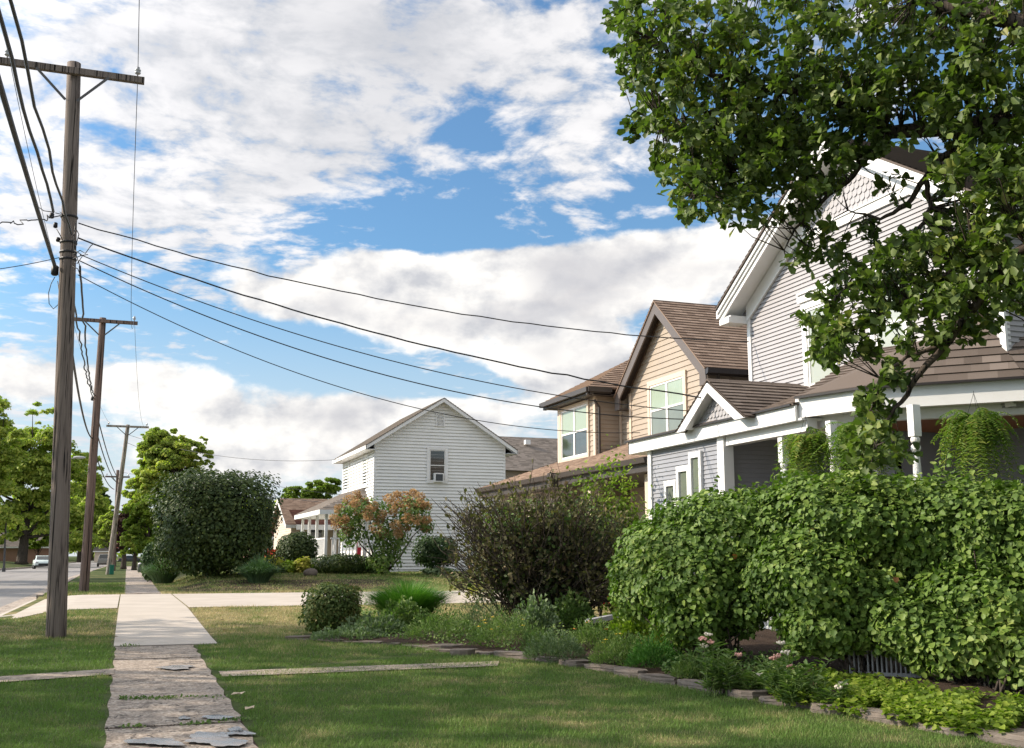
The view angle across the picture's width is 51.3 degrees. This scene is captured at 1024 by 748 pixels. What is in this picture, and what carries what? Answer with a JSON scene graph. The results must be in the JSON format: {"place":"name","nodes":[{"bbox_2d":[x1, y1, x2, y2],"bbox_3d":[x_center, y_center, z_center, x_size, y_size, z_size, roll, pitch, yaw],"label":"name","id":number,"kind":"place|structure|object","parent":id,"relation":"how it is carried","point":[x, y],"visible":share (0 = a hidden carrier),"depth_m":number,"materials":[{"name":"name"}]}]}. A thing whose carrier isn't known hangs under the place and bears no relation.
{"place":"outdoors","nodes":[
{"label":"outdoors","id":0,"kind":"place"},
{"bbox_2d":[0,668,113,681],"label":"path","id":1,"kind":"structure","parent":0,"point":[55,675],"depth_m":12.01,"materials":[{"name":"concrete"}]},
{"bbox_2d":[0,560,117,606],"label":"road","id":2,"kind":"structure","parent":0,"point":[17,584],"depth_m":53.47,"materials":[{"name":"asphalt"}]},
{"bbox_2d":[0,565,106,613],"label":"road gutter","id":3,"kind":"object","parent":2,"relation":"on","point":[8,607],"visible":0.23,"depth_m":30.35,"materials":[{"name":"concrete"}]},
{"bbox_2d":[114,645,200,659],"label":"sidewalk","id":4,"kind":"structure","parent":0,"point":[155,652],"depth_m":14.67,"materials":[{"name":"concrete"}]},
{"bbox_2d":[113,658,209,673],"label":"sidewalk","id":5,"kind":"structure","parent":0,"point":[140,666],"depth_m":13.19,"materials":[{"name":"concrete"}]},
{"bbox_2d":[114,594,216,646],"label":"sidewalk","id":6,"kind":"structure","parent":0,"point":[154,619],"depth_m":19.90,"materials":[{"name":"concrete"}]},
{"bbox_2d":[109,670,223,699],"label":"sidewalk","id":7,"kind":"structure","parent":0,"point":[184,683],"depth_m":11.32,"materials":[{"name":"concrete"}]},
{"bbox_2d":[104,645,257,746],"bbox_3d":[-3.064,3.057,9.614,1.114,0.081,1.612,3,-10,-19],"label":"sidewalk","id":8,"kind":"structure","parent":0,"point":[158,712],"depth_m":9.56,"materials":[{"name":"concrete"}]},
{"bbox_2d":[118,643,267,728],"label":"weeds","id":9,"kind":"object","parent":8,"relation":"on","point":[180,723],"visible":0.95,"depth_m":10.18,"materials":[{"name":"green plant"}]},
{"bbox_2d":[104,722,257,747],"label":"sidewalk","id":10,"kind":"structure","parent":0,"point":[115,738],"depth_m":8.39,"materials":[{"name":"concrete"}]},
{"bbox_2d":[123,737,184,744],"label":"puddle","id":11,"kind":"object","parent":10,"relation":"on","point":[160,741],"visible":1,"depth_m":8.03,"materials":[{"name":"liquid"}]},
{"bbox_2d":[185,731,247,745],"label":"puddle","id":12,"kind":"object","parent":10,"relation":"on","point":[217,738],"visible":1,"depth_m":8.12,"materials":[{"name":"liquid"}]},
{"bbox_2d":[219,661,498,675],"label":"path","id":13,"kind":"structure","parent":0,"point":[389,667],"depth_m":12.76,"materials":[{"name":"concrete"}]},
{"bbox_2d":[173,591,589,606],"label":"driveway","id":14,"kind":"structure","parent":0,"point":[235,599],"depth_m":29.01,"materials":[{"name":"concrete"}]},
{"bbox_2d":[0,556,1021,747],"bbox_3d":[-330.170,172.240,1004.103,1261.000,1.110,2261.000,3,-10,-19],"label":"ground","id":15,"kind":"structure","parent":0,"point":[100,576],"depth_m":10.15,"materials":[{"name":"plant"}]},
{"bbox_2d":[0,395,28,539],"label":"maple tree","id":16,"kind":"object","parent":15,"relation":"on","point":[10,457],"visible":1,"depth_m":88.00,"materials":[{"name":"green plant"}]},
{"bbox_2d":[0,532,48,563],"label":"house","id":17,"kind":"structure","parent":15,"relation":"on","point":[11,551],"depth_m":153.38,"materials":[{"name":"brown"}]},
{"bbox_2d":[28,530,48,555],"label":"tree","id":18,"kind":"object","parent":15,"relation":"on","point":[39,544],"visible":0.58,"depth_m":147.48,"materials":[{"name":"green plant"}]},
{"bbox_2d":[0,401,93,563],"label":"maple tree","id":19,"kind":"object","parent":15,"relation":"on","point":[34,469],"visible":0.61,"depth_m":137.56,"materials":[{"name":"green plant"}]},
{"bbox_2d":[1,495,98,551],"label":"maple tree","id":20,"kind":"object","parent":15,"relation":"on","point":[77,514],"visible":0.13,"depth_m":186.90,"materials":[{"name":"green plant"}]},
{"bbox_2d":[0,594,119,617],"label":"driveway apron","id":21,"kind":"object","parent":15,"relation":"on","point":[91,601],"visible":0.77,"depth_m":26.47,"materials":[{"name":"concrete"}]},
{"bbox_2d":[0,48,144,637],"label":"utility pole","id":22,"kind":"object","parent":15,"relation":"on","point":[58,555],"visible":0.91,"depth_m":17.96,"materials":[{"name":"brown wood"}]},
{"bbox_2d":[0,9,54,212],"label":"overhead cable","id":23,"kind":"object","parent":22,"relation":"attached to","point":[9,48],"visible":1,"depth_m":13.20,"materials":[{"name":"rubber"}]},
{"bbox_2d":[0,75,56,267],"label":"overhead cable","id":24,"kind":"object","parent":22,"relation":"attached to","point":[6,107],"visible":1,"depth_m":12.89,"materials":[{"name":"rubber"}]},
{"bbox_2d":[8,0,72,234],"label":"overhead cable","id":25,"kind":"object","parent":22,"relation":"attached to","point":[14,14],"visible":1,"depth_m":11.58,"materials":[{"name":"rubber"}]},
{"bbox_2d":[79,265,94,395],"bbox_3d":[-10.850,-0.422,27.420,0.098,0.848,19.783,4,-10,-20],"label":"overhead cable","id":26,"kind":"object","parent":22,"relation":"attached to","point":[81,287],"visible":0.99,"depth_m":21.77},
{"bbox_2d":[78,275,639,432],"bbox_3d":[-2.409,-0.232,19.973,10.770,2.316,0.016,4,-10,-21],"label":"service wire","id":27,"kind":"object","parent":22,"relation":"attached to","point":[342,387],"visible":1,"depth_m":19.56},
{"bbox_2d":[80,261,681,419],"bbox_3d":[-2.064,-0.546,19.070,10.875,2.492,0.020,2,-10,-11],"label":"service wire","id":28,"kind":"object","parent":22,"relation":"attached to","point":[369,370],"visible":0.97,"depth_m":18.89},
{"bbox_2d":[83,256,687,410],"bbox_3d":[-2.033,-0.680,18.993,10.916,2.480,0.018,2,-10,-10],"label":"service wire","id":29,"kind":"object","parent":22,"relation":"attached to","point":[376,356],"visible":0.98,"depth_m":18.86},
{"bbox_2d":[78,238,700,397],"bbox_3d":[-1.979,-0.953,18.590,11.008,2.674,0.049,1,-10,-5],"label":"service wire","id":30,"kind":"object","parent":22,"relation":"attached to","point":[385,334],"visible":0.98,"depth_m":18.51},
{"bbox_2d":[78,223,748,341],"bbox_3d":[-1.387,-1.614,19.791,12.570,1.496,0.049,2,-10,-14],"label":"service wire","id":31,"kind":"object","parent":22,"relation":"attached to","point":[399,302],"visible":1,"depth_m":19.55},
{"bbox_2d":[69,452,111,561],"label":"maple tree","id":32,"kind":"object","parent":15,"relation":"on","point":[101,504],"visible":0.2,"depth_m":246.36,"materials":[{"name":"green plant"}]},
{"bbox_2d":[77,316,137,590],"bbox_3d":[-14.211,2.698,36.260,2.300,9.650,0.400,3,-10,-19],"label":"utility pole","id":33,"kind":"object","parent":15,"relation":"on","point":[84,580],"visible":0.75,"depth_m":36.19,"materials":[{"name":"brown wood"}]},
{"bbox_2d":[96,505,120,548],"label":"maple tree","id":34,"kind":"object","parent":15,"relation":"on","point":[105,520],"visible":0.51,"depth_m":226.98,"materials":[{"name":"green plant"}]},
{"bbox_2d":[111,504,128,568],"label":"dark tree","id":35,"kind":"object","parent":15,"relation":"on","point":[121,517],"visible":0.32,"depth_m":93.43,"materials":[{"name":"green plant"}]},
{"bbox_2d":[105,422,148,574],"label":"utility pole","id":36,"kind":"object","parent":15,"relation":"on","point":[115,516],"visible":0.96,"depth_m":63.21,"materials":[{"name":"brown wood"}]},
{"bbox_2d":[120,485,151,569],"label":"spreading tree","id":37,"kind":"object","parent":15,"relation":"on","point":[128,543],"visible":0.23,"depth_m":83.61,"materials":[{"name":"green plant"}]},
{"bbox_2d":[121,493,161,553],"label":"maple tree","id":38,"kind":"object","parent":15,"relation":"on","point":[138,521],"visible":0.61,"depth_m":51.10,"materials":[{"name":"green plant"}]},
{"bbox_2d":[138,542,164,581],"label":"clipped shrub","id":39,"kind":"object","parent":15,"relation":"on","point":[147,558],"visible":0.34,"depth_m":45.91,"materials":[{"name":"green plant"}]},
{"bbox_2d":[134,558,180,583],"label":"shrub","id":40,"kind":"object","parent":15,"relation":"on","point":[155,576],"visible":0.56,"depth_m":43.84,"materials":[{"name":"plant"}]},
{"bbox_2d":[125,427,214,550],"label":"maple tree","id":41,"kind":"object","parent":15,"relation":"on","point":[156,453],"visible":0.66,"depth_m":61.27,"materials":[{"name":"green plant"}]},
{"bbox_2d":[147,465,285,578],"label":"clipped shrub","id":42,"kind":"object","parent":15,"relation":"on","point":[227,530],"visible":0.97,"depth_m":40.53,"materials":[{"name":"green plant"}]},
{"bbox_2d":[179,579,407,591],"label":"soil","id":43,"kind":"structure","parent":15,"relation":"on","point":[242,583],"depth_m":38.65,"materials":[{"name":"soil"}]},
{"bbox_2d":[232,553,288,582],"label":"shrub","id":44,"kind":"object","parent":43,"relation":"on","point":[260,571],"visible":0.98,"depth_m":38.81,"materials":[{"name":"plant"}]},
{"bbox_2d":[275,531,318,561],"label":"round shrub","id":45,"kind":"object","parent":15,"relation":"on","point":[289,547],"visible":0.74,"depth_m":46.35,"materials":[{"name":"green plant"}]},
{"bbox_2d":[293,556,312,573],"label":"garden plant","id":46,"kind":"object","parent":15,"relation":"on","point":[303,564],"visible":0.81,"depth_m":44.53,"materials":[{"name":"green plant"}]},
{"bbox_2d":[270,498,340,557],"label":"house","id":47,"kind":"structure","parent":15,"relation":"on","point":[289,524],"depth_m":65.41,"materials":[{"name":"beige"}]},
{"bbox_2d":[275,477,341,503],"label":"round tree","id":48,"kind":"object","parent":15,"relation":"on","point":[321,486],"visible":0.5,"depth_m":118.65,"materials":[{"name":"green plant"}]},
{"bbox_2d":[298,582,362,632],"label":"square shrub","id":49,"kind":"object","parent":15,"relation":"on","point":[337,607],"visible":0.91,"depth_m":17.67,"materials":[{"name":"green plant"}]},
{"bbox_2d":[311,553,371,574],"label":"hedge","id":50,"kind":"object","parent":15,"relation":"on","point":[344,564],"visible":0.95,"depth_m":43.97,"materials":[{"name":"green plant"}]},
{"bbox_2d":[328,488,436,574],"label":"smoke bush","id":51,"kind":"object","parent":15,"relation":"on","point":[366,512],"visible":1,"depth_m":43.58,"materials":[{"name":"green plant"}]},
{"bbox_2d":[378,595,426,629],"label":"garden plant","id":52,"kind":"object","parent":15,"relation":"on","point":[401,607],"visible":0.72,"depth_m":18.63,"materials":[{"name":"green plant"}]},
{"bbox_2d":[294,398,517,571],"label":"white house","id":53,"kind":"structure","parent":15,"relation":"on","point":[437,458],"depth_m":49.72,"materials":[{"name":"wood"}]},
{"bbox_2d":[426,447,447,483],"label":"window","id":54,"kind":"structure","parent":53,"relation":"in","point":[439,475],"depth_m":49.64,"materials":[{"name":"white paint"}]},
{"bbox_2d":[359,577,466,618],"bbox_3d":[-1.969,4.281,20.240,2.667,0.925,2.611,3,-10,-19],"label":"grass clump","id":55,"kind":"object","parent":15,"relation":"on","point":[424,597],"visible":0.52,"depth_m":19.89,"materials":[{"name":"plant"}]},
{"bbox_2d":[411,535,458,567],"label":"square shrub","id":56,"kind":"object","parent":15,"relation":"on","point":[428,548],"visible":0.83,"depth_m":44.79,"materials":[{"name":"green plant"}]},
{"bbox_2d":[494,650,539,659],"bbox_3d":[0.057,3.752,14.195,0.797,0.129,0.234,-9,-13,44],"label":"edging stone","id":57,"kind":"object","parent":15,"relation":"on","point":[514,654],"visible":0.55,"depth_m":14.12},
{"bbox_2d":[499,436,557,478],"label":"house","id":58,"kind":"structure","parent":15,"relation":"on","point":[542,452],"depth_m":64.24,"materials":[{"name":"grey"}]},
{"bbox_2d":[558,658,589,667],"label":"edging stone","id":59,"kind":"object","parent":15,"relation":"on","point":[577,662],"visible":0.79,"depth_m":13.16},
{"bbox_2d":[584,663,619,671],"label":"edging stone","id":60,"kind":"object","parent":15,"relation":"on","point":[602,667],"visible":0.69,"depth_m":12.78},
{"bbox_2d":[566,434,651,616],"bbox_3d":[1.841,2.913,20.524,1.728,3.536,1.149,-2,-10,13],"label":"young tree","id":61,"kind":"object","parent":15,"relation":"on","point":[595,476],"visible":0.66,"depth_m":20.68,"materials":[{"name":"green plant"}]},
{"bbox_2d":[475,300,748,590],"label":"tan house","id":62,"kind":"structure","parent":15,"relation":"on","point":[686,366],"depth_m":28.41,"materials":[{"name":"wood"}]},
{"bbox_2d":[559,400,589,462],"bbox_3d":[1.827,1.737,31.560,0.100,1.715,2.253,3,-10,-19],"label":"window","id":63,"kind":"structure","parent":62,"relation":"in","point":[572,445],"depth_m":31.52,"materials":[{"name":"glass"}]},
{"bbox_2d":[647,370,687,434],"bbox_3d":[4.016,0.878,27.638,0.065,1.660,2.120,3,-10,-19],"label":"window","id":64,"kind":"structure","parent":62,"relation":"in","point":[676,382],"depth_m":27.64,"materials":[{"name":"glass"}]},
{"bbox_2d":[587,483,646,615],"bbox_3d":[2.024,3.361,20.230,1.221,2.608,1.481,3,-10,-19],"label":"leafy shrub","id":65,"kind":"object","parent":15,"relation":"on","point":[623,504],"visible":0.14,"depth_m":20.19,"materials":[{"name":"green plant"}]},
{"bbox_2d":[613,666,647,677],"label":"edging stone","id":66,"kind":"object","parent":15,"relation":"on","point":[628,671],"visible":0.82,"depth_m":12.17,"materials":[{"name":"stone"}]},
{"bbox_2d":[638,673,682,684],"bbox_3d":[1.635,3.369,11.745,0.247,0.120,0.605,7,-12,-35],"label":"edging stone","id":67,"kind":"object","parent":15,"relation":"on","point":[663,678],"visible":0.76,"depth_m":11.63,"materials":[{"name":"stone"}]},
{"bbox_2d":[301,618,1023,728],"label":"soil","id":68,"kind":"structure","parent":15,"relation":"on","point":[765,639],"depth_m":13.57,"materials":[{"name":"soil"}]},
{"bbox_2d":[309,623,386,640],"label":"garden plant","id":69,"kind":"object","parent":68,"relation":"on","point":[361,631],"visible":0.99,"depth_m":16.68,"materials":[{"name":"green plant"}]},
{"bbox_2d":[339,611,407,633],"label":"garden plant","id":70,"kind":"object","parent":68,"relation":"on","point":[376,624],"visible":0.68,"depth_m":17.43,"materials":[{"name":"green plant"}]},
{"bbox_2d":[402,599,479,640],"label":"garden plant","id":71,"kind":"object","parent":68,"relation":"on","point":[430,620],"visible":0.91,"depth_m":16.19,"materials":[{"name":"green plant"}]},
{"bbox_2d":[450,593,511,631],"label":"garden plant","id":72,"kind":"object","parent":68,"relation":"on","point":[473,616],"visible":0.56,"depth_m":17.46,"materials":[{"name":"green plant"}]},
{"bbox_2d":[467,605,535,645],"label":"garden plant","id":73,"kind":"object","parent":68,"relation":"on","point":[513,627],"visible":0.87,"depth_m":15.28,"materials":[{"name":"green plant"}]},
{"bbox_2d":[519,620,551,649],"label":"garden plant","id":74,"kind":"object","parent":68,"relation":"on","point":[533,635],"visible":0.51,"depth_m":14.76,"materials":[{"name":"green plant"}]},
{"bbox_2d":[508,589,565,636],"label":"garden plant","id":75,"kind":"object","parent":68,"relation":"on","point":[532,613],"visible":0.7,"depth_m":16.34,"materials":[{"name":"green plant"}]},
{"bbox_2d":[431,459,650,626],"bbox_3d":[0.627,2.916,18.395,4.055,3.030,3.880,0,-10,-1],"label":"lilac shrub","id":76,"kind":"object","parent":68,"relation":"on","point":[551,551],"visible":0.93,"depth_m":17.53,"materials":[{"name":"green plant"}]},
{"bbox_2d":[522,625,587,663],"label":"garden plant","id":77,"kind":"object","parent":68,"relation":"on","point":[559,645],"visible":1,"depth_m":13.47,"materials":[{"name":"green plant"}]},
{"bbox_2d":[314,595,800,692],"bbox_3d":[-0.898,4.047,17.260,4.250,0.530,16.100,3,-10,-19],"label":"ground cover","id":78,"kind":"object","parent":68,"relation":"on","point":[669,668],"visible":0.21,"depth_m":14.26,"materials":[{"name":"green plant"}]},
{"bbox_2d":[549,586,598,630],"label":"garden plant","id":79,"kind":"object","parent":68,"relation":"on","point":[571,610],"visible":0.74,"depth_m":16.98,"materials":[{"name":"green plant"}]},
{"bbox_2d":[567,614,616,649],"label":"garden plant","id":80,"kind":"object","parent":68,"relation":"on","point":[588,634],"visible":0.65,"depth_m":14.48,"materials":[{"name":"green plant"}]},
{"bbox_2d":[587,626,653,666],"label":"garden plant","id":81,"kind":"object","parent":68,"relation":"on","point":[604,655],"visible":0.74,"depth_m":12.88,"materials":[{"name":"green plant"}]},
{"bbox_2d":[608,610,656,640],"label":"garden plant","id":82,"kind":"object","parent":68,"relation":"on","point":[639,626],"visible":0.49,"depth_m":15.00,"materials":[{"name":"green plant"}]},
{"bbox_2d":[624,627,683,668],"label":"garden plant","id":83,"kind":"object","parent":68,"relation":"on","point":[646,651],"visible":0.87,"depth_m":12.48,"materials":[{"name":"green plant"}]},
{"bbox_2d":[669,650,712,679],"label":"garden plant","id":84,"kind":"object","parent":68,"relation":"on","point":[692,669],"visible":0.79,"depth_m":11.56,"materials":[{"name":"green plant"}]},
{"bbox_2d":[605,468,801,663],"bbox_3d":[2.292,2.412,13.149,1.798,2.356,3.170,3,-10,-19],"label":"hedge shrub","id":85,"kind":"object","parent":68,"relation":"on","point":[680,604],"visible":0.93,"depth_m":12.48,"materials":[{"name":"green plant"}]},
{"bbox_2d":[729,673,764,689],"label":"flowering plant","id":86,"kind":"object","parent":68,"relation":"on","point":[751,682],"visible":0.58,"depth_m":10.59,"materials":[{"name":"green plant"}]},
{"bbox_2d":[809,674,852,704],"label":"flowering plant","id":87,"kind":"object","parent":68,"relation":"on","point":[838,687],"visible":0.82,"depth_m":9.60,"materials":[{"name":"green plant"}]},
{"bbox_2d":[737,462,980,675],"bbox_3d":[3.836,2.170,12.022,2.552,2.411,2.303,-1,-10,8],"label":"hedge shrub","id":88,"kind":"object","parent":68,"relation":"on","point":[844,543],"visible":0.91,"depth_m":11.34,"materials":[{"name":"green plant"}]},
{"bbox_2d":[848,641,921,677],"bbox_3d":[3.859,2.956,11.060,0.728,0.432,0.030,-6,-12,34],"label":"slatted fence","id":89,"kind":"object","parent":68,"relation":"on","point":[900,674],"visible":0.25,"depth_m":11.05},
{"bbox_2d":[763,665,1023,735],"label":"ground cover","id":90,"kind":"object","parent":68,"relation":"on","point":[924,704],"visible":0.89,"depth_m":9.15,"materials":[{"name":"green plant"}]},
{"bbox_2d":[855,448,1023,697],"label":"hedge shrub","id":91,"kind":"object","parent":68,"relation":"on","point":[964,617],"visible":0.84,"depth_m":10.56,"materials":[{"name":"green plant"}]},
{"bbox_2d":[677,679,728,693],"bbox_3d":[1.992,3.265,11.122,0.176,0.132,0.772,5,-11,-29],"label":"edging stone","id":92,"kind":"object","parent":15,"relation":"on","point":[689,683],"visible":0.45,"depth_m":11.18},
{"bbox_2d":[693,632,744,696],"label":"flowering plant","id":93,"kind":"object","parent":15,"relation":"on","point":[719,678],"visible":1,"depth_m":10.67,"materials":[{"name":"green plant"}]},
{"bbox_2d":[727,688,767,699],"bbox_3d":[2.344,3.183,10.600,0.348,0.118,0.436,3,-10,-19],"label":"edging stone","id":94,"kind":"object","parent":15,"relation":"on","point":[747,693],"visible":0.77,"depth_m":10.44,"materials":[{"name":"stone"}]},
{"bbox_2d":[759,696,809,708],"bbox_3d":[2.616,3.112,10.092,0.276,0.101,0.679,8,-13,-40],"label":"edging stone","id":95,"kind":"object","parent":15,"relation":"on","point":[765,699],"visible":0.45,"depth_m":10.06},
{"bbox_2d":[744,641,834,708],"bbox_3d":[2.631,2.821,10.042,0.756,0.600,0.785,-7,-12,35],"label":"flowering plant","id":96,"kind":"object","parent":15,"relation":"on","point":[792,686],"visible":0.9,"depth_m":9.93,"materials":[{"name":"green plant"}]},
{"bbox_2d":[600,0,1023,475],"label":"oak tree","id":97,"kind":"object","parent":15,"relation":"on","point":[976,240],"visible":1,"depth_m":9.88,"materials":[{"name":"green plant"}]},
{"bbox_2d":[625,139,1023,628],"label":"grey house","id":98,"kind":"structure","parent":15,"relation":"on","point":[728,431],"depth_m":18.23,"materials":[{"name":"wood"}]},
{"bbox_2d":[773,417,836,481],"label":"hanging fern","id":99,"kind":"object","parent":98,"relation":"hanging from","point":[804,445],"visible":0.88,"depth_m":15.10,"materials":[{"name":"green plant"}]},
{"bbox_2d":[796,282,839,386],"bbox_3d":[5.475,-0.614,19.083,0.140,1.895,1.080,3,-10,-19],"label":"window","id":100,"kind":"structure","parent":98,"relation":"in","point":[812,375],"depth_m":19.33,"materials":[{"name":"white paint"}]},
{"bbox_2d":[810,416,902,482],"bbox_3d":[4.702,1.151,14.448,1.206,1.564,1.120,-9,-13,43],"label":"hanging fern","id":101,"kind":"object","parent":98,"relation":"hanging from","point":[843,432],"visible":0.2,"depth_m":14.37,"materials":[{"name":"green plant"}]},
{"bbox_2d":[867,254,908,346],"bbox_3d":[6.105,-0.912,17.337,0.140,1.895,1.080,3,-10,-19],"label":"window","id":102,"kind":"structure","parent":98,"relation":"in","point":[887,340],"depth_m":17.31,"materials":[{"name":"white paint"}]},
{"bbox_2d":[930,391,1022,494],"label":"hanging fern","id":103,"kind":"object","parent":98,"relation":"hanging from","point":[985,427],"visible":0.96,"depth_m":13.20,"materials":[{"name":"green plant"}]},
{"bbox_2d":[810,702,847,714],"bbox_3d":[2.878,3.027,9.641,0.323,0.117,0.353,8,-12,-38],"label":"edging stone","id":104,"kind":"object","parent":15,"relation":"on","point":[815,708],"visible":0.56,"depth_m":9.51,"materials":[{"name":"stone"}]},
{"bbox_2d":[848,706,912,725],"bbox_3d":[3.167,2.952,9.180,0.240,0.124,0.711,3,-10,-19],"label":"edging stone","id":105,"kind":"object","parent":15,"relation":"on","point":[872,713],"visible":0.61,"depth_m":9.05,"materials":[{"name":"stone"}]},
{"bbox_2d":[913,722,973,736],"bbox_3d":[3.506,2.869,8.614,0.313,0.095,0.590,4,-11,-24],"label":"edging stone","id":106,"kind":"object","parent":15,"relation":"on","point":[919,725],"visible":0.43,"depth_m":8.46,"materials":[{"name":"stone"}]},
{"bbox_2d":[974,726,1023,747],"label":"edging stone","id":107,"kind":"object","parent":15,"relation":"on","point":[1015,737],"visible":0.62,"depth_m":8.00,"materials":[{"name":"stone"}]},
{"bbox_2d":[0,0,1023,556],"label":"sky","id":108,"kind":"structure","parent":0,"point":[469,157],"materials":[{"name":"blue"}]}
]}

